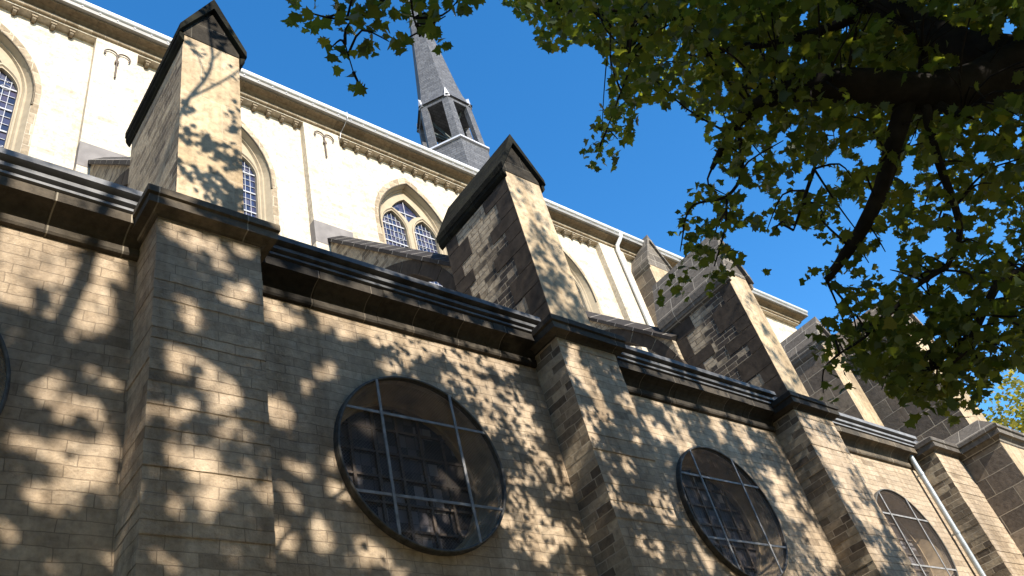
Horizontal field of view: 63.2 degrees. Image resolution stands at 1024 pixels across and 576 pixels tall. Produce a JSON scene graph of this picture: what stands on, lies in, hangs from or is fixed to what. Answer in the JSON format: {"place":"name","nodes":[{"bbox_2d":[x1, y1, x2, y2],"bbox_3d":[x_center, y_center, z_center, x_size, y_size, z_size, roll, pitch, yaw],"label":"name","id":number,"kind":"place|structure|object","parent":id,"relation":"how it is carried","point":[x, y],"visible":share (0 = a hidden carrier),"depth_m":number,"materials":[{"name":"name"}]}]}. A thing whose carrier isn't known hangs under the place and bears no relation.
{"place":"outdoors","nodes":[
{"label":"outdoors","id":0,"kind":"place"},
{"bbox_2d":[0,0,1023,575],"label":"church","id":1,"kind":"structure","parent":0,"point":[252,324],"depth_m":12.97,"materials":[{"name":"stone"}]},
{"bbox_2d":[0,333,10,414],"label":"round window","id":2,"kind":"structure","parent":1,"relation":"in","point":[3,399],"depth_m":8.45,"materials":[{"name":"glass"}]},
{"bbox_2d":[0,22,41,154],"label":"nave window","id":3,"kind":"structure","parent":1,"relation":"in","point":[20,81],"depth_m":20.56,"materials":[{"name":"stone"}]},
{"bbox_2d":[241,121,279,234],"bbox_3d":[-7.699,-1.946,22.160,3.060,9.130,0.432,19,-51,-35],"label":"nave window","id":4,"kind":"structure","parent":1,"relation":"in","point":[259,177],"depth_m":24.09,"materials":[{"name":"stone"}]},
{"bbox_2d":[375,178,447,286],"bbox_3d":[-2.774,-0.295,25.864,3.060,9.130,0.432,19,-51,-35],"label":"nave window","id":5,"kind":"structure","parent":1,"relation":"in","point":[404,218],"depth_m":27.73,"materials":[{"name":"stone"}]},
{"bbox_2d":[333,376,506,555],"bbox_3d":[-1.334,2.493,11.409,2.700,2.700,0.632,19,-51,-35],"label":"round window","id":6,"kind":"structure","parent":1,"relation":"in","point":[424,477],"depth_m":11.62,"materials":[{"name":"glass"}]},
{"bbox_2d":[562,247,603,314],"bbox_3d":[2.359,1.426,29.726,3.060,9.130,0.432,19,-51,-35],"label":"nave window","id":7,"kind":"structure","parent":1,"relation":"in","point":[587,294],"depth_m":31.89,"materials":[{"name":"stone"}]},
{"bbox_2d":[676,446,787,575],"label":"round window","id":8,"kind":"structure","parent":1,"relation":"in","point":[723,510],"depth_m":15.70,"materials":[{"name":"glass"}]},
{"bbox_2d":[873,489,958,575],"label":"round window","id":9,"kind":"structure","parent":1,"relation":"in","point":[925,557],"depth_m":20.03,"materials":[{"name":"glass"}]},
{"bbox_2d":[84,0,1023,431],"label":"sky","id":10,"kind":"structure","parent":0,"point":[548,104],"materials":[{"name":"blue"}]},
{"label":"ground","id":11,"kind":"structure","parent":0,"visible":0},
{"bbox_2d":[281,0,1023,428],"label":"maple tree","id":12,"kind":"object","parent":11,"relation":"on","point":[909,68],"visible":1,"depth_m":6.41,"materials":[{"name":"green plant"}]},
{"bbox_2d":[967,352,1023,432],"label":"yellowing tree","id":13,"kind":"object","parent":11,"relation":"on","point":[1004,421],"visible":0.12,"depth_m":37.51,"materials":[{"name":"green plant"}]}
]}

